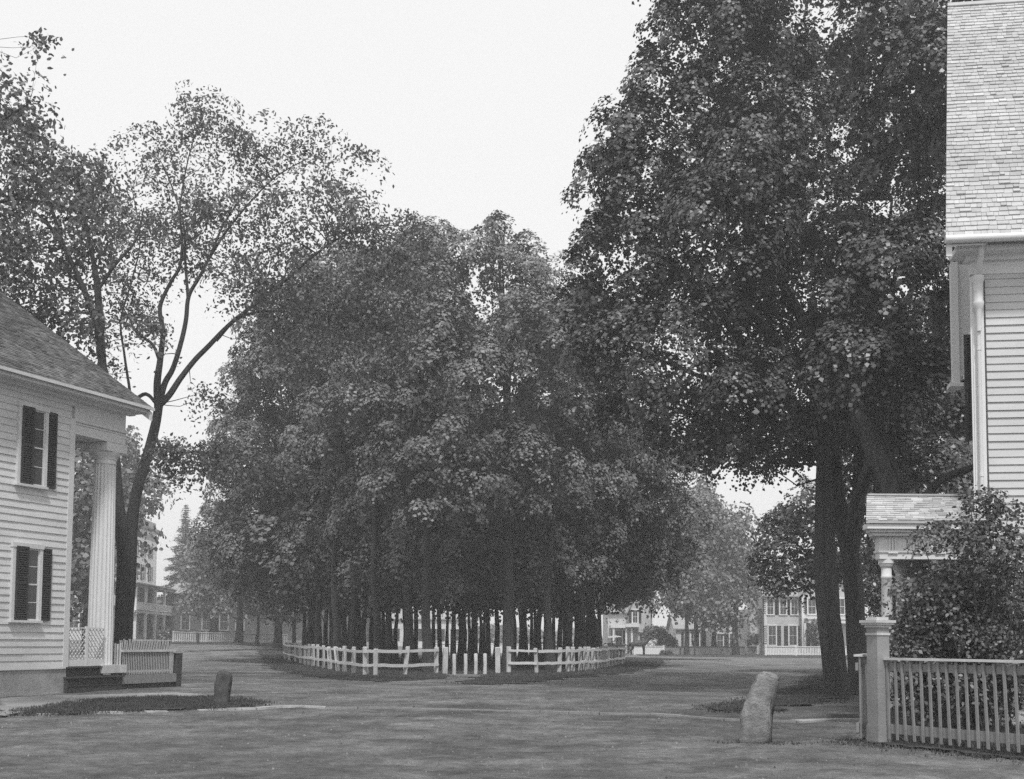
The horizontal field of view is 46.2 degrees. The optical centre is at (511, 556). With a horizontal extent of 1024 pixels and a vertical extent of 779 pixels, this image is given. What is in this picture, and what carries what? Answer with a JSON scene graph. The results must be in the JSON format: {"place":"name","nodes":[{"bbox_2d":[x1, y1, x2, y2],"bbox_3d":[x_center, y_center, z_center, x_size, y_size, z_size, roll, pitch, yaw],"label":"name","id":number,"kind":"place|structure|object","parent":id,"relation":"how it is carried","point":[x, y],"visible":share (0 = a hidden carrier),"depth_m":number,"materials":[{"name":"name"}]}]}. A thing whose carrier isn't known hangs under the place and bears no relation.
{"place":"outdoors","nodes":[
{"label":"outdoors","id":0,"kind":"place"},
{"bbox_2d":[176,648,723,684],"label":"park lawn","id":1,"kind":"structure","parent":0,"point":[450,668],"depth_m":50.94,"materials":[{"name":"plant"}]},
{"bbox_2d":[187,353,332,659],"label":"maple tree","id":2,"kind":"object","parent":1,"relation":"on","point":[248,433],"visible":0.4,"depth_m":64.22,"materials":[{"name":"grey plant"}]},
{"bbox_2d":[246,552,290,649],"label":"street tree","id":3,"kind":"object","parent":1,"relation":"on","point":[280,624],"visible":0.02,"depth_m":95.76,"materials":[{"name":"plant"}]},
{"bbox_2d":[232,446,307,644],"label":"slim maple tree","id":4,"kind":"object","parent":1,"relation":"on","point":[304,627],"visible":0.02,"depth_m":75.85,"materials":[{"name":"grey plant"}]},
{"bbox_2d":[270,601,308,649],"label":"street tree","id":5,"kind":"object","parent":1,"relation":"on","point":[295,615],"visible":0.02,"depth_m":91.64,"materials":[{"name":"plant"}]},
{"bbox_2d":[214,285,381,664],"bbox_3d":[-10.073,-4.328,61.320,7.992,19.904,10.673,3,-5,-33],"label":"maple tree","id":6,"kind":"object","parent":1,"relation":"on","point":[239,373],"visible":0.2,"depth_m":60.71,"materials":[{"name":"grey plant"}]},
{"bbox_2d":[245,242,361,665],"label":"maple tree","id":7,"kind":"object","parent":1,"relation":"on","point":[295,391],"visible":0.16,"depth_m":58.95,"materials":[{"name":"grey plant"}]},
{"bbox_2d":[235,416,383,664],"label":"slim maple tree","id":8,"kind":"object","parent":1,"relation":"on","point":[299,512],"visible":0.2,"depth_m":61.30,"materials":[{"name":"grey plant"}]},
{"bbox_2d":[242,483,397,655],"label":"slim maple tree","id":9,"kind":"object","parent":1,"relation":"on","point":[255,568],"visible":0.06,"depth_m":62.01,"materials":[{"name":"grey plant"}]},
{"bbox_2d":[284,391,415,663],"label":"slim maple tree","id":10,"kind":"object","parent":1,"relation":"on","point":[365,612],"visible":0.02,"depth_m":60.61,"materials":[{"name":"grey plant"}]},
{"bbox_2d":[282,236,422,666],"bbox_3d":[-7.692,-4.940,57.260,6.454,20.588,11.304,2,-4,-21],"label":"maple tree","id":11,"kind":"object","parent":1,"relation":"on","point":[341,452],"visible":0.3,"depth_m":55.83,"materials":[{"name":"grey plant"}]},
{"bbox_2d":[283,642,438,674],"bbox_3d":[-9.422,5.340,65.531,6.144,1.312,44.364,1,-4,-11],"label":"rail fence","id":12,"kind":"object","parent":1,"relation":"on","point":[307,653],"visible":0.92,"depth_m":47.90,"materials":[{"name":"white paint"}]},
{"bbox_2d":[321,591,417,661],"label":"slim maple tree","id":13,"kind":"object","parent":1,"relation":"on","point":[383,632],"visible":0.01,"depth_m":67.83,"materials":[{"name":"black plant"}]},
{"bbox_2d":[300,245,459,669],"bbox_3d":[-5.827,-4.718,53.489,7.415,19.639,11.060,0,-4,0],"label":"maple tree","id":14,"kind":"object","parent":1,"relation":"on","point":[347,505],"visible":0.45,"depth_m":52.97,"materials":[{"name":"grey plant"}]},
{"bbox_2d":[333,214,462,667],"bbox_3d":[-5.707,-6.002,58.857,7.359,22.958,6.692,-2,-5,34],"label":"maple tree","id":15,"kind":"object","parent":1,"relation":"on","point":[389,658],"visible":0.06,"depth_m":58.46,"materials":[{"name":"grey plant"}]},
{"bbox_2d":[347,247,489,670],"bbox_3d":[-4.057,-3.917,51.893,6.515,17.828,9.870,0,-4,0],"label":"maple tree","id":16,"kind":"object","parent":1,"relation":"on","point":[462,299],"visible":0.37,"depth_m":49.52,"materials":[{"name":"grey plant"}]},
{"bbox_2d":[413,418,461,661],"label":"slim maple tree","id":17,"kind":"object","parent":1,"relation":"on","point":[415,608],"depth_m":69.75,"materials":[{"name":"black plant"}]},
{"bbox_2d":[381,418,494,663],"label":"slim maple tree","id":18,"kind":"object","parent":1,"relation":"on","point":[439,641],"visible":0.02,"depth_m":65.73,"materials":[{"name":"black plant"}]},
{"bbox_2d":[379,219,515,671],"bbox_3d":[-2.899,-4.617,50.212,5.402,19.055,10.397,1,-4,-9],"label":"maple tree","id":19,"kind":"object","parent":1,"relation":"on","point":[446,366],"visible":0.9,"depth_m":48.46,"materials":[{"name":"grey plant"}]},
{"bbox_2d":[380,377,525,665],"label":"slim maple tree","id":20,"kind":"object","parent":1,"relation":"on","point":[453,638],"visible":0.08,"depth_m":59.55,"materials":[{"name":"grey plant"}]},
{"bbox_2d":[431,601,491,659],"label":"slim maple tree","id":21,"kind":"object","parent":1,"relation":"on","point":[447,630],"visible":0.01,"depth_m":77.67,"materials":[{"name":"black plant"}]},
{"bbox_2d":[430,409,503,663],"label":"slim maple tree","id":22,"kind":"object","parent":1,"relation":"on","point":[488,645],"visible":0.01,"depth_m":65.75,"materials":[{"name":"black plant"}]},
{"bbox_2d":[436,552,503,662],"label":"slim maple tree","id":23,"kind":"object","parent":1,"relation":"on","point":[464,642],"visible":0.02,"depth_m":67.70,"materials":[{"name":"black plant"}]},
{"bbox_2d":[461,591,529,660],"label":"slim maple tree","id":24,"kind":"object","parent":1,"relation":"on","point":[472,650],"depth_m":73.64,"materials":[{"name":"black plant"}]},
{"bbox_2d":[457,406,536,661],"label":"slim maple tree","id":25,"kind":"object","parent":1,"relation":"on","point":[497,630],"visible":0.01,"depth_m":71.84,"materials":[{"name":"black plant"}]},
{"bbox_2d":[448,399,593,666],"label":"slim maple tree","id":26,"kind":"object","parent":1,"relation":"on","point":[476,527],"visible":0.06,"depth_m":59.60,"materials":[{"name":"grey plant"}]},
{"bbox_2d":[452,411,591,661],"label":"slim maple tree","id":27,"kind":"object","parent":1,"relation":"on","point":[526,656],"visible":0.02,"depth_m":65.67,"materials":[{"name":"black plant"}]},
{"bbox_2d":[452,209,597,670],"bbox_3d":[0.446,-5.369,52.531,6.188,20.864,11.036,0,-4,0],"label":"maple tree","id":28,"kind":"object","parent":1,"relation":"on","point":[508,492],"visible":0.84,"depth_m":50.68,"materials":[{"name":"grey plant"}]},
{"bbox_2d":[460,384,620,665],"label":"slim maple tree","id":29,"kind":"object","parent":1,"relation":"on","point":[538,644],"visible":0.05,"depth_m":61.68,"materials":[{"name":"grey plant"}]},
{"bbox_2d":[496,249,630,670],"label":"maple tree","id":30,"kind":"object","parent":1,"relation":"on","point":[554,560],"visible":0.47,"depth_m":53.58,"materials":[{"name":"grey plant"}]},
{"bbox_2d":[498,428,636,664],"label":"slim maple tree","id":31,"kind":"object","parent":1,"relation":"on","point":[559,608],"visible":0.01,"depth_m":63.89,"materials":[{"name":"black plant"}]},
{"bbox_2d":[557,420,641,664],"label":"slim maple tree","id":32,"kind":"object","parent":1,"relation":"on","point":[576,626],"depth_m":65.66,"materials":[{"name":"black plant"}]},
{"bbox_2d":[533,287,676,667],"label":"maple tree","id":33,"kind":"object","parent":1,"relation":"on","point":[624,460],"visible":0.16,"depth_m":55.96,"materials":[{"name":"grey plant"}]},
{"bbox_2d":[585,472,675,643],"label":"slim maple tree","id":34,"kind":"object","parent":1,"relation":"on","point":[655,606],"visible":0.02,"depth_m":68.85,"materials":[{"name":"grey plant"}]},
{"bbox_2d":[577,351,688,666],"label":"maple tree","id":35,"kind":"object","parent":1,"relation":"on","point":[582,642],"visible":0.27,"depth_m":59.01,"materials":[{"name":"grey plant"}]},
{"bbox_2d":[571,441,715,666],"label":"maple tree","id":36,"kind":"object","parent":1,"relation":"on","point":[690,514],"visible":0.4,"depth_m":60.25,"materials":[{"name":"grey plant"}]},
{"bbox_2d":[0,0,972,637],"label":"sky","id":37,"kind":"structure","parent":0,"point":[477,108],"materials":[{"name":"white"}]},
{"bbox_2d":[0,639,1023,778],"bbox_3d":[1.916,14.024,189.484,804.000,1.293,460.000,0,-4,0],"label":"ground","id":38,"kind":"structure","parent":0,"point":[692,681],"depth_m":16.86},
{"bbox_2d":[0,94,144,674],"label":"elm tree","id":39,"kind":"object","parent":38,"relation":"on","point":[97,322],"visible":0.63,"depth_m":34.34,"materials":[{"name":"grey plant"}]},
{"bbox_2d":[0,27,146,305],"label":"overhanging tree","id":40,"kind":"object","parent":38,"relation":"on","point":[6,248],"visible":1,"depth_m":20.55,"materials":[{"name":"grey plant"}]},
{"bbox_2d":[0,291,154,696],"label":"clapboard house","id":41,"kind":"structure","parent":38,"relation":"on","point":[61,400],"depth_m":28.55,"materials":[{"name":"paint"}]},
{"bbox_2d":[8,542,51,622],"bbox_3d":[-11.106,0.614,27.718,0.115,1.822,1.257,-1,-4,22],"label":"window","id":42,"kind":"structure","parent":41,"relation":"in","point":[31,564],"depth_m":27.69,"materials":[{"name":"white paint"}]},
{"bbox_2d":[14,401,57,489],"bbox_3d":[-11.072,-2.561,27.977,0.115,1.932,1.257,-1,-4,22],"label":"window","id":43,"kind":"structure","parent":41,"relation":"in","point":[37,427],"depth_m":27.95,"materials":[{"name":"white paint"}]},
{"bbox_2d":[69,591,114,639],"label":"distant house","id":44,"kind":"structure","parent":38,"relation":"on","point":[73,623],"depth_m":117.78,"materials":[{"name":"paint"}]},
{"bbox_2d":[0,692,203,715],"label":"footpath","id":45,"kind":"structure","parent":38,"relation":"on","point":[15,703],"depth_m":25.51,"materials":[{"name":"grey concrete"}]},
{"bbox_2d":[70,448,168,653],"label":"street tree","id":46,"kind":"object","parent":38,"relation":"on","point":[82,511],"visible":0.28,"depth_m":76.14,"materials":[{"name":"plant"}]},
{"bbox_2d":[77,519,176,638],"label":"hotel building","id":47,"kind":"structure","parent":38,"relation":"on","point":[148,609],"depth_m":148.41,"materials":[{"name":"white paint"}]},
{"bbox_2d":[1,694,280,716],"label":"grass verge","id":48,"kind":"object","parent":38,"relation":"on","point":[136,702],"depth_m":22.34,"materials":[{"name":"plant"}]},
{"bbox_2d":[213,670,232,702],"bbox_3d":[-5.841,2.659,24.209,0.404,0.754,0.315,0,-4,0],"label":"stone post","id":49,"kind":"object","parent":48,"relation":"on","point":[222,685],"visible":0.87,"depth_m":24.07,"materials":[{"name":"stone"}]},
{"bbox_2d":[108,639,175,688],"bbox_3d":[-9.812,2.861,31.615,0.650,1.390,2.260,-1,-4,22],"label":"picket fence","id":50,"kind":"object","parent":38,"relation":"on","point":[147,663],"visible":0.94,"depth_m":31.48,"materials":[{"name":"white wood"}]},
{"bbox_2d":[156,504,196,638],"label":"spruce tree","id":51,"kind":"object","parent":38,"relation":"on","point":[180,540],"visible":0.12,"depth_m":165.83,"materials":[{"name":"plant"}]},
{"bbox_2d":[173,653,182,686],"bbox_3d":[-9.114,3.129,32.669,0.180,1.010,0.210,-1,-4,22],"label":"dark post","id":52,"kind":"object","parent":38,"relation":"on","point":[177,665],"visible":0.82,"depth_m":32.61,"materials":[{"name":"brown wood"}]},
{"bbox_2d":[35,705,325,715],"bbox_3d":[-5.878,2.829,21.844,5.240,0.167,0.357,3,-5,-29],"label":"stone crossing","id":53,"kind":"object","parent":38,"relation":"on","point":[256,708],"visible":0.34,"depth_m":22.24,"materials":[{"name":"grey stone"}]},
{"bbox_2d":[73,641,298,645],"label":"verge","id":54,"kind":"structure","parent":38,"relation":"on","point":[243,643],"depth_m":106.27,"materials":[{"name":"grey plant"}]},
{"bbox_2d":[84,425,178,536],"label":"street tree","id":55,"kind":"object","parent":54,"relation":"on","point":[133,451],"visible":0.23,"depth_m":104.99,"materials":[{"name":"plant"}]},
{"bbox_2d":[177,502,255,642],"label":"street tree","id":56,"kind":"object","parent":54,"relation":"on","point":[239,625],"visible":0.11,"depth_m":107.56,"materials":[{"name":"plant"}]},
{"bbox_2d":[172,631,287,643],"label":"picket fence","id":57,"kind":"object","parent":54,"relation":"on","point":[230,638],"visible":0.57,"depth_m":109.71,"materials":[{"name":"white wood"}]},
{"bbox_2d":[228,554,269,645],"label":"street tree","id":58,"kind":"object","parent":54,"relation":"on","point":[253,610],"visible":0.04,"depth_m":102.55,"materials":[{"name":"plant"}]},
{"bbox_2d":[170,506,234,639],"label":"street tree","id":59,"kind":"object","parent":38,"relation":"on","point":[195,586],"visible":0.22,"depth_m":126.93,"materials":[{"name":"plant"}]},
{"bbox_2d":[173,542,232,639],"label":"street tree","id":60,"kind":"object","parent":38,"relation":"on","point":[198,599],"visible":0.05,"depth_m":135.44,"materials":[{"name":"plant"}]},
{"bbox_2d":[203,517,260,625],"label":"street tree","id":61,"kind":"object","parent":38,"relation":"on","point":[227,609],"visible":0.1,"depth_m":120.56,"materials":[{"name":"plant"}]},
{"bbox_2d":[68,79,444,640],"bbox_3d":[-8.352,-5.401,35.746,13.577,18.984,6.483,-1,-4,20],"label":"elm tree","id":62,"kind":"object","parent":38,"relation":"on","point":[160,399],"visible":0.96,"depth_m":35.42,"materials":[{"name":"grey plant"}]},
{"bbox_2d":[166,583,369,642],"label":"brick building","id":63,"kind":"structure","parent":38,"relation":"on","point":[189,625],"depth_m":149.74,"materials":[{"name":"brick"}]},
{"bbox_2d":[231,540,306,647],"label":"street tree","id":64,"kind":"object","parent":38,"relation":"on","point":[276,639],"visible":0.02,"depth_m":99.45,"materials":[{"name":"plant"}]},
{"bbox_2d":[385,603,478,647],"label":"distant house","id":65,"kind":"structure","parent":38,"relation":"on","point":[400,631],"depth_m":159.71,"materials":[{"name":"paint"}]},
{"bbox_2d":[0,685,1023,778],"bbox_3d":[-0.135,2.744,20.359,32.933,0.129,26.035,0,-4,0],"label":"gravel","id":66,"kind":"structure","parent":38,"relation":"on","point":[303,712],"depth_m":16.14,"materials":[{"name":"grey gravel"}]},
{"bbox_2d":[156,597,958,647],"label":"distant wood","id":67,"kind":"object","parent":38,"relation":"on","point":[492,630],"visible":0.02,"depth_m":221.16,"materials":[{"name":"wood"}]},
{"bbox_2d":[325,707,796,722],"bbox_3d":[0.710,2.877,21.753,8.765,0.164,0.936,-1,-4,19],"label":"stone crossing","id":68,"kind":"object","parent":38,"relation":"on","point":[601,713],"visible":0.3,"depth_m":21.75,"materials":[{"name":"stone"}]},
{"bbox_2d":[506,646,624,672],"bbox_3d":[3.654,5.460,65.590,5.203,1.222,34.264,0,-4,4],"label":"rail fence","id":69,"kind":"object","parent":38,"relation":"on","point":[611,656],"visible":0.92,"depth_m":52.12,"materials":[{"name":"white paint"}]},
{"bbox_2d":[601,599,654,652],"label":"house","id":70,"kind":"structure","parent":38,"relation":"on","point":[630,628],"depth_m":130.75,"materials":[{"name":"paint"}]},
{"bbox_2d":[666,612,701,645],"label":"cottage","id":71,"kind":"structure","parent":38,"relation":"on","point":[677,631],"depth_m":137.72,"materials":[{"name":"paint"}]},
{"bbox_2d":[701,623,731,645],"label":"gabled cottage","id":72,"kind":"structure","parent":38,"relation":"on","point":[722,640],"depth_m":133.67,"materials":[{"name":"paint"}]},
{"bbox_2d":[638,654,846,659],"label":"verge","id":73,"kind":"structure","parent":38,"relation":"on","point":[792,656],"depth_m":110.91,"materials":[{"name":"grey plant"}]},
{"bbox_2d":[640,624,678,645],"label":"garden shrub","id":74,"kind":"object","parent":73,"relation":"on","point":[662,635],"visible":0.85,"depth_m":122.01,"materials":[{"name":"grey plant"}]},
{"bbox_2d":[662,560,715,654],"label":"street tree","id":75,"kind":"object","parent":73,"relation":"on","point":[688,602],"visible":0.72,"depth_m":116.56,"materials":[{"name":"plant"}]},
{"bbox_2d":[658,520,738,645],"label":"street tree","id":76,"kind":"object","parent":73,"relation":"on","point":[702,607],"visible":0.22,"depth_m":117.87,"materials":[{"name":"plant"}]},
{"bbox_2d":[664,645,744,654],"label":"board fence","id":77,"kind":"object","parent":73,"relation":"on","point":[708,650],"visible":0.88,"depth_m":118.15,"materials":[{"name":"grey wood"}]},
{"bbox_2d":[673,476,745,645],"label":"street tree","id":78,"kind":"object","parent":73,"relation":"on","point":[703,493],"visible":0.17,"depth_m":120.81,"materials":[{"name":"plant"}]},
{"bbox_2d":[673,498,768,645],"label":"street tree","id":79,"kind":"object","parent":73,"relation":"on","point":[720,519],"visible":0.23,"depth_m":118.13,"materials":[{"name":"plant"}]},
{"bbox_2d":[689,500,772,654],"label":"street tree","id":80,"kind":"object","parent":73,"relation":"on","point":[735,559],"visible":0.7,"depth_m":117.37,"materials":[{"name":"plant"}]},
{"bbox_2d":[738,571,846,654],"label":"white house","id":81,"kind":"structure","parent":73,"relation":"on","point":[780,625],"depth_m":123.77,"materials":[{"name":"paint"}]},
{"bbox_2d":[763,625,780,645],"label":"window","id":82,"kind":"structure","parent":81,"relation":"in","point":[773,632],"depth_m":123.70,"materials":[{"name":"white paint"}]},
{"bbox_2d":[784,625,799,645],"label":"window","id":83,"kind":"structure","parent":81,"relation":"in","point":[791,632],"depth_m":123.70,"materials":[{"name":"white paint"}]},
{"bbox_2d":[765,645,846,654],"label":"picket fence","id":84,"kind":"object","parent":73,"relation":"on","point":[788,651],"visible":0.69,"depth_m":117.77,"materials":[{"name":"white paint"}]},
{"bbox_2d":[805,618,819,653],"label":"garden shrub","id":85,"kind":"object","parent":73,"relation":"on","point":[811,630],"visible":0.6,"depth_m":120.24,"materials":[{"name":"grey plant"}]},
{"bbox_2d":[739,671,778,742],"bbox_3d":[3.221,1.990,15.647,0.599,0.994,0.336,0,-4,0],"label":"stone post","id":86,"kind":"object","parent":38,"relation":"on","point":[756,718],"visible":0.81,"depth_m":15.50,"materials":[{"name":"stone"}]},
{"bbox_2d":[692,673,858,712],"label":"grass verge","id":87,"kind":"object","parent":38,"relation":"on","point":[830,696],"depth_m":28.04,"materials":[{"name":"plant"}]},
{"bbox_2d":[545,0,851,689],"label":"maple tree","id":88,"kind":"object","parent":87,"relation":"on","point":[699,195],"visible":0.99,"depth_m":30.89,"materials":[{"name":"grey plant"}]},
{"bbox_2d":[671,0,947,687],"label":"maple tree","id":89,"kind":"object","parent":87,"relation":"on","point":[807,69],"visible":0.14,"depth_m":34.33,"materials":[{"name":"grey plant"}]},
{"bbox_2d":[744,476,876,613],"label":"maple tree","id":90,"kind":"object","parent":38,"relation":"on","point":[795,521],"visible":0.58,"depth_m":51.49,"materials":[{"name":"grey plant"}]},
{"bbox_2d":[854,654,867,737],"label":"gate","id":91,"kind":"structure","parent":38,"relation":"on","point":[862,723],"depth_m":15.83,"materials":[{"name":"grey wood"}]},
{"bbox_2d":[859,617,895,745],"bbox_3d":[4.760,1.653,15.585,0.326,1.735,0.326,2,-4,-24],"label":"gate post","id":92,"kind":"object","parent":38,"relation":"on","point":[877,633],"visible":0.9,"depth_m":15.51,"materials":[{"name":"paint"}]},
{"bbox_2d":[786,0,981,700],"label":"maple tree","id":93,"kind":"object","parent":38,"relation":"on","point":[891,344],"visible":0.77,"depth_m":27.94,"materials":[{"name":"grey plant"}]},
{"bbox_2d":[840,291,973,647],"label":"maple tree","id":94,"kind":"object","parent":38,"relation":"on","point":[967,483],"visible":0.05,"depth_m":45.43,"materials":[{"name":"grey plant"}]},
{"bbox_2d":[843,539,972,621],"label":"maple tree","id":95,"kind":"object","parent":38,"relation":"on","point":[871,590],"visible":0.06,"depth_m":59.36,"materials":[{"name":"plant"}]},
{"bbox_2d":[863,0,1023,727],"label":"tall clapboard house","id":96,"kind":"structure","parent":38,"relation":"on","point":[984,235],"depth_m":19.04,"materials":[{"name":"paint"}]},
{"bbox_2d":[963,332,972,454],"bbox_3d":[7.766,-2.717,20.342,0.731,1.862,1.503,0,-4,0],"label":"shutter","id":97,"kind":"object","parent":96,"relation":"in","point":[967,337],"depth_m":19.61,"materials":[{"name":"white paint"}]},
{"bbox_2d":[871,739,1023,757],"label":"garden bed","id":98,"kind":"object","parent":38,"relation":"on","point":[963,750],"visible":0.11,"depth_m":14.70,"materials":[{"name":"soil"}]},
{"bbox_2d":[814,737,1023,764],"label":"grass","id":99,"kind":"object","parent":98,"relation":"on","point":[878,745],"visible":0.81,"depth_m":14.52,"materials":[{"name":"grey plant"}]},
{"bbox_2d":[873,535,1023,731],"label":"garden shrub","id":100,"kind":"object","parent":98,"relation":"on","point":[932,596],"visible":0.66,"depth_m":16.73,"materials":[{"name":"grey plant"}]},
{"bbox_2d":[883,658,1023,751],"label":"picket fence","id":101,"kind":"object","parent":98,"relation":"on","point":[997,737],"visible":0.99,"depth_m":14.58,"materials":[{"name":"grey wood"}]},
{"bbox_2d":[889,538,1023,726],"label":"garden shrub","id":102,"kind":"object","parent":98,"relation":"on","point":[981,610],"visible":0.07,"depth_m":17.65,"materials":[{"name":"grey plant"}]},
{"bbox_2d":[902,484,1023,731],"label":"garden shrub","id":103,"kind":"object","parent":98,"relation":"on","point":[998,508],"visible":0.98,"depth_m":16.42,"materials":[{"name":"grey plant"}]},
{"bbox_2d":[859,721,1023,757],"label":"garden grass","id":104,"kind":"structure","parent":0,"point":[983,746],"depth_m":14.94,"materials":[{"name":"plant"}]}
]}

